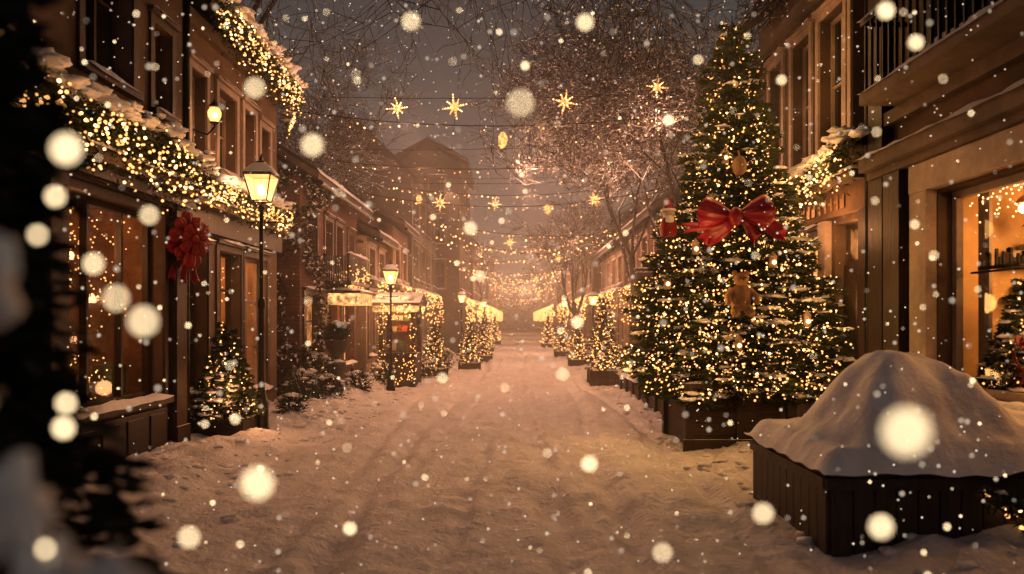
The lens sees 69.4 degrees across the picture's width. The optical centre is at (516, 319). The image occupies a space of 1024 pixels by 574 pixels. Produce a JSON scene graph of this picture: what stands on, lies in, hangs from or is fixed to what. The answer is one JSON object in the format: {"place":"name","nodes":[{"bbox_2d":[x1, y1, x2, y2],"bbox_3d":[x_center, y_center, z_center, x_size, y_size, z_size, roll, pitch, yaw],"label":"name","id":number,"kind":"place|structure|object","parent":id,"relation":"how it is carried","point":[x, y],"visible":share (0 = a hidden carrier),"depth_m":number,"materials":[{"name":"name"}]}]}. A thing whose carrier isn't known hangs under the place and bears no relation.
{"place":"outdoors","nodes":[
{"label":"outdoors","id":0,"kind":"place"},
{"bbox_2d":[70,210,128,394],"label":"interior lights","id":1,"kind":"object","parent":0,"point":[72,255],"visible":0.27,"depth_m":8.55},
{"bbox_2d":[228,0,775,319],"label":"sky","id":2,"kind":"structure","parent":0,"point":[441,71],"materials":[{"name":"grey"}]},
{"bbox_2d":[34,0,1023,573],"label":"falling snow","id":3,"kind":"structure","parent":0,"point":[529,256],"depth_m":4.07,"materials":[{"name":"white snow"}]},
{"bbox_2d":[52,320,1023,573],"bbox_3d":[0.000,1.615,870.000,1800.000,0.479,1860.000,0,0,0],"label":"snow ground","id":4,"kind":"structure","parent":0,"point":[302,536],"depth_m":7.09,"materials":[{"name":"white snow"}]},
{"bbox_2d":[0,0,174,573],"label":"dark snowy fir shrub","id":5,"kind":"object","parent":4,"relation":"on","point":[38,471],"visible":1,"depth_m":1.23,"materials":[{"name":"black plant"}]},
{"bbox_2d":[1,0,181,440],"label":"walls","id":6,"kind":"structure","parent":4,"relation":"on","point":[62,27],"depth_m":8.80,"materials":[{"name":"brown paint"}]},
{"bbox_2d":[76,0,181,123],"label":"windows and doors","id":7,"kind":"structure","parent":6,"relation":"attached to","point":[94,31],"depth_m":8.39,"materials":[{"name":"brown wood"}]},
{"bbox_2d":[2,102,202,466],"bbox_3d":[-4.329,-2.225,6.350,0.583,8.050,6.700,0,0,0],"label":"shopfront","id":8,"kind":"object","parent":4,"relation":"on","point":[145,431],"visible":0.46,"depth_m":8.51,"materials":[{"name":"paint"}]},
{"bbox_2d":[0,206,141,398],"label":"interior","id":9,"kind":"object","parent":8,"relation":"in","point":[132,297],"visible":0.2,"depth_m":9.40,"materials":[{"name":"paint"}]},
{"bbox_2d":[0,25,214,228],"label":"fir garland","id":10,"kind":"object","parent":8,"relation":"attached to","point":[96,98],"visible":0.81,"depth_m":7.67},
{"bbox_2d":[165,210,210,285],"bbox_3d":[-4.119,-0.911,9.378,0.308,0.984,0.639,0,0,34],"label":"red bow","id":11,"kind":"object","parent":8,"relation":"attached to","point":[190,247],"visible":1,"depth_m":9.30,"materials":[{"name":"fabric"}]},
{"bbox_2d":[190,321,265,436],"bbox_3d":[-3.985,0.905,10.228,0.996,1.782,1.072,0,0,0],"label":"potted christmas tree","id":12,"kind":"object","parent":4,"relation":"on","point":[233,383],"visible":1,"depth_m":10.04,"materials":[{"name":"green plant"}]},
{"bbox_2d":[190,20,276,417],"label":"walls","id":13,"kind":"structure","parent":4,"relation":"on","point":[205,50],"depth_m":11.85,"materials":[{"name":"paint"}]},
{"bbox_2d":[193,98,220,134],"bbox_3d":[-4.306,-2.828,10.300,0.397,0.524,0.185,0,0,0],"label":"wall lantern","id":14,"kind":"object","parent":13,"relation":"attached to","point":[214,105],"depth_m":10.29,"materials":[{"name":"black metal"}]},
{"bbox_2d":[190,51,274,193],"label":"windows and doors","id":15,"kind":"structure","parent":13,"relation":"attached to","point":[201,66],"depth_m":11.77,"materials":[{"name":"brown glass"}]},
{"bbox_2d":[190,0,299,94],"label":"roof","id":16,"kind":"structure","parent":13,"relation":"on","point":[197,5],"depth_m":11.25,"materials":[{"name":"tile"}]},
{"bbox_2d":[206,0,307,115],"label":"fir garland","id":17,"kind":"object","parent":16,"relation":"attached to","point":[267,46],"visible":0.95,"depth_m":11.53},
{"bbox_2d":[280,96,296,138],"bbox_3d":[-4.251,-3.807,13.841,0.414,0.929,0.301,0,0,39],"label":"fir garland","id":18,"kind":"object","parent":16,"relation":"attached to","point":[286,121],"visible":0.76,"depth_m":13.84},
{"bbox_2d":[182,0,290,422],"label":"shopfront","id":19,"kind":"object","parent":4,"relation":"on","point":[233,234],"visible":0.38,"depth_m":11.21,"materials":[{"name":"paint"}]},
{"bbox_2d":[221,258,252,382],"bbox_3d":[-5.880,0.225,11.825,2.240,2.850,3.750,0,0,0],"label":"interior","id":20,"kind":"object","parent":19,"relation":"in","point":[250,311],"visible":0.02,"depth_m":13.70,"materials":[{"name":"paint"}]},
{"bbox_2d":[197,161,293,239],"bbox_3d":[-4.232,-1.804,11.786,0.527,0.792,3.790,0,0,0],"label":"fir garland","id":21,"kind":"object","parent":19,"relation":"attached to","point":[236,191],"visible":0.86,"depth_m":11.24},
{"bbox_2d":[241,153,280,429],"bbox_3d":[-3.650,-0.245,10.600,0.439,4.290,0.424,0,0,0],"label":"street lamp","id":22,"kind":"object","parent":4,"relation":"on","point":[260,169],"visible":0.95,"depth_m":10.57,"materials":[{"name":"black metal"}]},
{"bbox_2d":[272,387,310,413],"bbox_3d":[-3.694,1.441,12.195,0.609,0.688,0.591,0,0,0],"label":"snowy shrub","id":23,"kind":"object","parent":4,"relation":"on","point":[295,399],"visible":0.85,"depth_m":12.13,"materials":[{"name":"green plant"}]},
{"bbox_2d":[281,364,328,398],"bbox_3d":[-3.966,1.284,13.868,0.878,0.950,0.960,0,0,0],"label":"snowy shrub","id":24,"kind":"object","parent":4,"relation":"on","point":[308,373],"visible":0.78,"depth_m":13.82,"materials":[{"name":"green plant"}]},
{"bbox_2d":[277,176,356,394],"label":"walls","id":25,"kind":"structure","parent":4,"relation":"on","point":[292,269],"depth_m":14.75,"materials":[{"name":"red brick"}]},
{"bbox_2d":[277,166,332,395],"bbox_3d":[-5.353,-0.709,15.399,2.668,4.629,2.011,0,0,0],"label":"snowy ivy","id":26,"kind":"object","parent":25,"relation":"attached to","point":[308,254],"visible":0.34,"depth_m":14.76,"materials":[{"name":"green plant"}]},
{"bbox_2d":[277,142,373,220],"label":"roof","id":27,"kind":"structure","parent":25,"relation":"on","point":[293,160],"depth_m":15.72,"materials":[{"name":"tile"}]},
{"bbox_2d":[302,205,357,383],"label":"windows and doors","id":28,"kind":"structure","parent":25,"relation":"attached to","point":[308,307],"depth_m":16.50,"materials":[{"name":"brown wood"}]},
{"bbox_2d":[325,251,376,305],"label":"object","id":29,"kind":"structure","parent":25,"relation":"attached to","point":[353,284],"depth_m":16.70,"materials":[{"name":"yellow wood"}]},
{"bbox_2d":[301,349,336,394],"bbox_3d":[-4.054,1.151,15.099,0.942,1.384,1.017,0,0,0],"label":"snowy shrub","id":30,"kind":"object","parent":4,"relation":"on","point":[323,356],"visible":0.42,"depth_m":15.04,"materials":[{"name":"green plant"}]},
{"bbox_2d":[305,370,349,399],"bbox_3d":[-3.744,1.363,14.602,0.910,0.896,0.819,0,0,-34],"label":"snowy shrub","id":31,"kind":"object","parent":4,"relation":"on","point":[332,384],"visible":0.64,"depth_m":14.53,"materials":[{"name":"green plant"}]},
{"bbox_2d":[232,2,429,203],"bbox_3d":[-5.889,-3.720,22.197,7.260,11.254,9.556,0,0,24],"label":"frosted tree","id":32,"kind":"object","parent":4,"relation":"on","point":[323,146],"visible":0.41,"depth_m":20.85,"materials":[{"name":"brown plant"}]},
{"bbox_2d":[322,319,351,394],"bbox_3d":[-3.762,0.882,15.499,0.650,1.836,0.655,0,0,0],"label":"stone urn planter","id":33,"kind":"object","parent":4,"relation":"on","point":[337,346],"visible":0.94,"depth_m":15.36,"materials":[{"name":"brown stone"}]},
{"bbox_2d":[344,367,373,392],"bbox_3d":[-3.509,1.413,16.308,0.759,0.774,0.848,0,0,0],"label":"snowy shrub","id":34,"kind":"object","parent":4,"relation":"on","point":[353,378],"visible":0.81,"depth_m":16.21,"materials":[{"name":"green plant"}]},
{"bbox_2d":[357,236,384,374],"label":"walls","id":35,"kind":"structure","parent":4,"relation":"on","point":[363,361],"depth_m":20.27,"materials":[{"name":"brown brick"}]},
{"bbox_2d":[287,168,399,251],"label":"roof","id":36,"kind":"structure","parent":35,"relation":"on","point":[377,233],"depth_m":20.91,"materials":[{"name":"tile"}]},
{"bbox_2d":[366,241,399,358],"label":"windows and doors","id":37,"kind":"structure","parent":35,"relation":"attached to","point":[378,284],"depth_m":21.15,"materials":[{"name":"paint"}]},
{"bbox_2d":[357,225,407,349],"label":"walls","id":38,"kind":"structure","parent":4,"relation":"on","point":[399,236],"depth_m":23.40,"materials":[{"name":"brick"}]},
{"bbox_2d":[311,164,420,240],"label":"roof","id":39,"kind":"structure","parent":38,"relation":"on","point":[390,217],"depth_m":23.40,"materials":[{"name":"tile"}]},
{"bbox_2d":[393,245,424,311],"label":"windows and doors","id":40,"kind":"structure","parent":38,"relation":"attached to","point":[400,285],"depth_m":24.73,"materials":[{"name":"paint"}]},
{"bbox_2d":[368,358,397,384],"bbox_3d":[-3.296,1.321,18.207,0.809,0.849,0.841,0,0,0],"label":"snowy shrub","id":41,"kind":"object","parent":4,"relation":"on","point":[373,366],"visible":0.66,"depth_m":18.06,"materials":[{"name":"green plant"}]},
{"bbox_2d":[342,177,435,356],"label":"walls","id":42,"kind":"structure","parent":4,"relation":"on","point":[390,205],"depth_m":27.00,"materials":[{"name":"brown brick"}]},
{"bbox_2d":[310,110,440,214],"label":"roof","id":43,"kind":"structure","parent":42,"relation":"on","point":[403,170],"depth_m":27.00,"materials":[{"name":"tile"}]},
{"bbox_2d":[413,188,443,346],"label":"windows and doors","id":44,"kind":"structure","parent":42,"relation":"attached to","point":[432,297],"depth_m":30.50,"materials":[{"name":"paint"}]},
{"bbox_2d":[382,260,398,390],"bbox_3d":[-2.950,0.237,17.400,0.373,3.326,0.361,0,0,0],"label":"street lamp","id":45,"kind":"object","parent":4,"relation":"on","point":[390,267],"visible":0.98,"depth_m":17.36,"materials":[{"name":"black metal"}]},
{"bbox_2d":[371,292,426,387],"bbox_3d":[-2.981,0.550,18.840,1.274,2.500,1.460,0,0,0],"label":"snow roofed kiosk","id":46,"kind":"object","parent":4,"relation":"on","point":[406,328],"visible":0.9,"depth_m":18.33,"materials":[{"name":"brown wood"}]},
{"bbox_2d":[421,356,437,377],"bbox_3d":[-2.707,1.394,21.785,0.880,0.779,0.898,0,0,0],"label":"snowy shrub","id":47,"kind":"object","parent":4,"relation":"on","point":[427,361],"visible":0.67,"depth_m":21.69,"materials":[{"name":"green plant"}]},
{"bbox_2d":[421,318,449,377],"bbox_3d":[-2.542,0.937,22.571,1.045,2.001,1.010,0,0,0],"label":"christmas tree","id":48,"kind":"object","parent":4,"relation":"on","point":[432,350],"visible":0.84,"depth_m":22.46,"materials":[{"name":"green plant"}]},
{"bbox_2d":[402,162,469,354],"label":"walls","id":49,"kind":"structure","parent":4,"relation":"on","point":[449,330],"depth_m":36.00,"materials":[{"name":"brick"}]},
{"bbox_2d":[394,137,477,192],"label":"roof","id":50,"kind":"structure","parent":49,"relation":"on","point":[427,148],"depth_m":36.00,"materials":[{"name":"tile"}]},
{"bbox_2d":[426,174,480,341],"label":"windows and doors","id":51,"kind":"structure","parent":49,"relation":"attached to","point":[441,276],"depth_m":36.19,"materials":[{"name":"paint"}]},
{"bbox_2d":[457,290,465,354],"bbox_3d":[-2.200,0.312,30.000,0.373,3.176,0.361,0,0,0],"label":"street lamp","id":52,"kind":"object","parent":4,"relation":"on","point":[460,293],"visible":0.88,"depth_m":29.97,"materials":[{"name":"black metal"}]},
{"bbox_2d":[456,319,482,369],"bbox_3d":[-1.597,0.953,25.493,1.005,1.954,0.968,0,0,0],"label":"christmas tree","id":53,"kind":"object","parent":4,"relation":"on","point":[467,359],"visible":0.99,"depth_m":25.34,"materials":[{"name":"green plant"}]},
{"bbox_2d":[470,245,479,339],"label":"walls","id":54,"kind":"structure","parent":4,"relation":"on","point":[473,254],"depth_m":44.50,"materials":[{"name":"brown paint"}]},
{"bbox_2d":[473,266,485,336],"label":"windows and doors","id":55,"kind":"structure","parent":54,"relation":"attached to","point":[475,286],"depth_m":46.98,"materials":[{"name":"paint"}]},
{"bbox_2d":[201,0,756,169],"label":"bare tree","id":56,"kind":"object","parent":4,"relation":"on","point":[255,6],"visible":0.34,"depth_m":13.51,"materials":[{"name":"brown plant"}]},
{"bbox_2d":[476,317,494,362],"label":"christmas tree","id":57,"kind":"object","parent":4,"relation":"on","point":[485,349],"visible":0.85,"depth_m":31.36,"materials":[{"name":"green plant"}]},
{"bbox_2d":[470,232,507,343],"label":"frosted tree","id":58,"kind":"object","parent":4,"relation":"on","point":[486,284],"visible":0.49,"depth_m":48.05,"materials":[{"name":"brown plant"}]},
{"bbox_2d":[486,273,493,332],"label":"walls","id":59,"kind":"structure","parent":4,"relation":"on","point":[489,304],"depth_m":69.34,"materials":[{"name":"brown paint"}]},
{"bbox_2d":[488,285,498,331],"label":"windows and doors","id":60,"kind":"structure","parent":59,"relation":"attached to","point":[493,310],"depth_m":69.78,"materials":[{"name":"paint"}]},
{"bbox_2d":[484,315,495,350],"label":"christmas tree","id":61,"kind":"object","parent":4,"relation":"on","point":[490,335],"visible":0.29,"depth_m":39.91,"materials":[{"name":"green plant"}]},
{"bbox_2d":[491,314,501,344],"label":"christmas tree","id":62,"kind":"object","parent":4,"relation":"on","point":[495,333],"visible":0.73,"depth_m":51.84,"materials":[{"name":"green plant"}]},
{"bbox_2d":[493,275,499,331],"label":"walls","id":63,"kind":"structure","parent":4,"relation":"on","point":[498,293],"depth_m":95.45,"materials":[{"name":"brown paint"}]},
{"bbox_2d":[494,290,502,332],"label":"windows and doors","id":64,"kind":"structure","parent":63,"relation":"attached to","point":[500,316],"depth_m":94.04,"materials":[{"name":"paint"}]},
{"bbox_2d":[500,295,535,329],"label":"distant trees","id":65,"kind":"object","parent":4,"relation":"on","point":[529,311],"visible":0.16,"depth_m":127.04,"materials":[{"name":"brown plant"}]},
{"bbox_2d":[536,283,544,333],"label":"walls","id":66,"kind":"structure","parent":4,"relation":"on","point":[540,301],"depth_m":90.91,"materials":[{"name":"brown paint"}]},
{"bbox_2d":[533,290,543,334],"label":"windows and doors","id":67,"kind":"structure","parent":66,"relation":"attached to","point":[537,318],"depth_m":90.70,"materials":[{"name":"paint"}]},
{"bbox_2d":[517,235,577,340],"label":"frosted tree","id":68,"kind":"object","parent":4,"relation":"on","point":[548,272],"visible":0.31,"depth_m":49.87,"materials":[{"name":"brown plant"}]},
{"bbox_2d":[539,313,555,347],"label":"christmas tree","id":69,"kind":"object","parent":4,"relation":"on","point":[548,340],"visible":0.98,"depth_m":45.83,"materials":[{"name":"green plant"}]},
{"bbox_2d":[545,280,561,339],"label":"walls","id":70,"kind":"structure","parent":4,"relation":"on","point":[551,302],"depth_m":57.77,"materials":[{"name":"brown paint"}]},
{"bbox_2d":[541,282,556,334],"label":"windows and doors","id":71,"kind":"structure","parent":70,"relation":"attached to","point":[547,310],"depth_m":60.90,"materials":[{"name":"paint"}]},
{"bbox_2d":[553,314,570,356],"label":"christmas tree","id":72,"kind":"object","parent":4,"relation":"on","point":[562,345],"visible":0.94,"depth_m":34.85,"materials":[{"name":"green plant"}]},
{"bbox_2d":[500,177,633,344],"bbox_3d":[2.424,-2.214,33.967,6.564,8.248,5.874,0,0,0],"label":"frosted tree","id":73,"kind":"object","parent":4,"relation":"on","point":[576,227],"visible":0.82,"depth_m":33.55,"materials":[{"name":"brown plant"}]},
{"bbox_2d":[562,263,577,343],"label":"walls","id":74,"kind":"structure","parent":4,"relation":"on","point":[570,313],"depth_m":44.90,"materials":[{"name":"paint"}]},
{"bbox_2d":[553,271,572,337],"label":"windows and doors","id":75,"kind":"structure","parent":74,"relation":"attached to","point":[568,276],"depth_m":46.20,"materials":[{"name":"paint"}]},
{"bbox_2d":[566,316,589,365],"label":"christmas tree","id":76,"kind":"object","parent":4,"relation":"on","point":[579,352],"visible":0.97,"depth_m":27.37,"materials":[{"name":"green plant"}]},
{"bbox_2d":[588,290,598,342],"bbox_3d":[2.600,0.412,25.000,0.373,2.976,0.361,0,0,0],"label":"street lamp","id":77,"kind":"object","parent":4,"relation":"on","point":[592,293],"visible":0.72,"depth_m":24.98,"materials":[{"name":"black metal"}]},
{"bbox_2d":[578,238,628,351],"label":"walls","id":78,"kind":"structure","parent":4,"relation":"on","point":[596,281],"depth_m":33.50,"materials":[{"name":"brown paint"}]},
{"bbox_2d":[567,254,592,342],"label":"windows and doors","id":79,"kind":"structure","parent":78,"relation":"attached to","point":[586,301],"depth_m":36.23,"materials":[{"name":"paint"}]},
{"bbox_2d":[587,192,664,242],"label":"roof","id":80,"kind":"structure","parent":78,"relation":"on","point":[624,220],"depth_m":33.50,"materials":[{"name":"tile"}]},
{"bbox_2d":[584,296,623,385],"bbox_3d":[2.317,0.576,19.610,1.089,2.400,1.085,0,0,0],"label":"christmas tree","id":81,"kind":"object","parent":4,"relation":"on","point":[602,373],"visible":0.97,"depth_m":19.42,"materials":[{"name":"green plant"}]},
{"bbox_2d":[454,19,758,351],"bbox_3d":[4.031,-3.701,21.214,11.765,11.222,9.478,0,0,0],"label":"frosted tree","id":82,"kind":"object","parent":4,"relation":"on","point":[630,267],"visible":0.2,"depth_m":21.57,"materials":[{"name":"brown plant"}]},
{"bbox_2d":[356,178,662,221],"bbox_3d":[-0.100,-3.153,19.299,8.026,1.205,0.040,0,0,-4],"label":"street light string","id":83,"kind":"object","parent":82,"relation":"attached to","point":[498,206],"visible":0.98,"depth_m":19.26,"materials":[{"name":"yellow metal"}]},
{"bbox_2d":[385,174,644,214],"bbox_3d":[0.000,-3.735,21.996,7.803,1.242,0.199,0,0,0],"label":"street light string","id":84,"kind":"object","parent":82,"relation":"attached to","point":[547,209],"visible":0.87,"depth_m":21.99,"materials":[{"name":"yellow metal"}]},
{"bbox_2d":[427,220,616,247],"bbox_3d":[0.302,-2.895,25.484,6.678,0.941,0.109,0,0,-8],"label":"street light string","id":85,"kind":"object","parent":82,"relation":"attached to","point":[509,242],"visible":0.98,"depth_m":25.41,"materials":[{"name":"yellow metal"}]},
{"bbox_2d":[591,220,649,358],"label":"plaster shop","id":86,"kind":"structure","parent":4,"relation":"on","point":[617,270],"depth_m":27.52,"materials":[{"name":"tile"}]},
{"bbox_2d":[443,230,601,261],"bbox_3d":[0.300,-3.041,30.498,6.682,1.376,0.066,0,0,-9],"label":"street light string","id":87,"kind":"object","parent":86,"relation":"attached to","point":[525,253],"visible":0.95,"depth_m":30.52,"materials":[{"name":"yellow metal"}]},
{"bbox_2d":[436,227,609,260],"bbox_3d":[0.300,-2.889,28.000,6.681,1.355,0.066,0,0,-9],"label":"street light string","id":88,"kind":"object","parent":86,"relation":"attached to","point":[515,252],"visible":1,"depth_m":27.88,"materials":[{"name":"yellow metal"}]},
{"bbox_2d":[593,250,623,349],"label":"windows and doors","id":89,"kind":"structure","parent":86,"relation":"in","point":[611,292],"depth_m":28.27,"materials":[{"name":"paint"}]},
{"bbox_2d":[473,0,787,242],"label":"frosted tree","id":90,"kind":"object","parent":4,"relation":"on","point":[609,108],"visible":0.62,"depth_m":15.27,"materials":[{"name":"brown plant"}]},
{"bbox_2d":[290,80,702,148],"bbox_3d":[0.050,-3.737,13.352,8.303,1.300,0.192,0,0,0],"label":"street light string","id":91,"kind":"object","parent":90,"relation":"attached to","point":[502,137],"visible":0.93,"depth_m":13.34,"materials":[{"name":"yellow metal"}]},
{"bbox_2d":[332,142,684,182],"bbox_3d":[-0.100,-3.629,16.750,8.018,1.053,0.036,0,0,-4],"label":"street light string","id":92,"kind":"object","parent":90,"relation":"attached to","point":[477,171],"visible":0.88,"depth_m":16.69,"materials":[{"name":"yellow metal"}]},
{"bbox_2d":[615,367,661,414],"bbox_3d":[2.932,1.468,15.217,0.967,0.663,7.434,0,0,0],"label":"planter box","id":93,"kind":"object","parent":4,"relation":"on","point":[653,402],"visible":0.03,"depth_m":15.93,"materials":[{"name":"brown wood"}]},
{"bbox_2d":[616,188,697,351],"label":"brick shop","id":94,"kind":"structure","parent":4,"relation":"on","point":[656,207],"depth_m":21.78,"materials":[{"name":"brick"}]},
{"bbox_2d":[618,219,662,351],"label":"windows and doors","id":95,"kind":"structure","parent":94,"relation":"in","point":[627,288],"depth_m":23.85,"materials":[{"name":"paint"}]},
{"bbox_2d":[617,18,855,451],"bbox_3d":[3.095,-1.270,10.562,3.310,6.140,3.289,0,0,0],"label":"christmas tree","id":96,"kind":"object","parent":4,"relation":"on","point":[728,237],"visible":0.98,"depth_m":9.82,"materials":[{"name":"green plant"}]},
{"bbox_2d":[752,0,863,385],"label":"doorway and trim","id":97,"kind":"structure","parent":4,"relation":"on","point":[840,202],"depth_m":10.06,"materials":[{"name":"paint"}]},
{"bbox_2d":[764,125,860,212],"bbox_3d":[4.116,-1.898,11.249,0.496,1.085,4.339,0,0,0],"label":"fir garland","id":98,"kind":"object","parent":97,"relation":"attached to","point":[833,149],"visible":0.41,"depth_m":9.68},
{"bbox_2d":[759,0,863,416],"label":"walls","id":99,"kind":"structure","parent":4,"relation":"on","point":[840,224],"depth_m":10.70,"materials":[{"name":"brown paint"}]},
{"bbox_2d":[736,0,785,37],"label":"roof","id":100,"kind":"structure","parent":99,"relation":"on","point":[750,24],"depth_m":12.73,"materials":[{"name":"tile"}]},
{"bbox_2d":[763,0,863,285],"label":"windows and doors","id":101,"kind":"structure","parent":99,"relation":"attached to","point":[842,87],"depth_m":10.75,"materials":[{"name":"paint"}]},
{"bbox_2d":[744,350,1023,556],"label":"snow covered planter box","id":102,"kind":"object","parent":4,"relation":"on","point":[845,506],"visible":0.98,"depth_m":5.42,"materials":[{"name":"snow"}]},
{"bbox_2d":[848,0,1023,410],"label":"shopfront","id":103,"kind":"object","parent":4,"relation":"on","point":[991,44],"visible":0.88,"depth_m":7.68,"materials":[{"name":"brown wood"}]},
{"bbox_2d":[894,0,1023,401],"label":"walls","id":104,"kind":"structure","parent":4,"relation":"on","point":[1001,81],"depth_m":7.72,"materials":[{"name":"brown paint"}]},
{"bbox_2d":[919,0,998,52],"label":"windows and doors","id":105,"kind":"structure","parent":104,"relation":"attached to","point":[979,4],"depth_m":7.66,"materials":[{"name":"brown wood"}]},
{"bbox_2d":[963,182,1023,382],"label":"interior","id":106,"kind":"object","parent":104,"relation":"in","point":[982,315],"visible":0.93,"depth_m":8.10,"materials":[{"name":"paint"}]},
{"bbox_2d":[974,278,1023,396],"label":"display christmas tree","id":107,"kind":"object","parent":106,"relation":"in","point":[1009,374],"visible":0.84,"depth_m":7.15,"materials":[{"name":"green plant"}]},
{"bbox_2d":[967,479,1023,532],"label":"fir garland","id":108,"kind":"object","parent":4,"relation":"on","point":[999,504],"visible":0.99,"depth_m":5.21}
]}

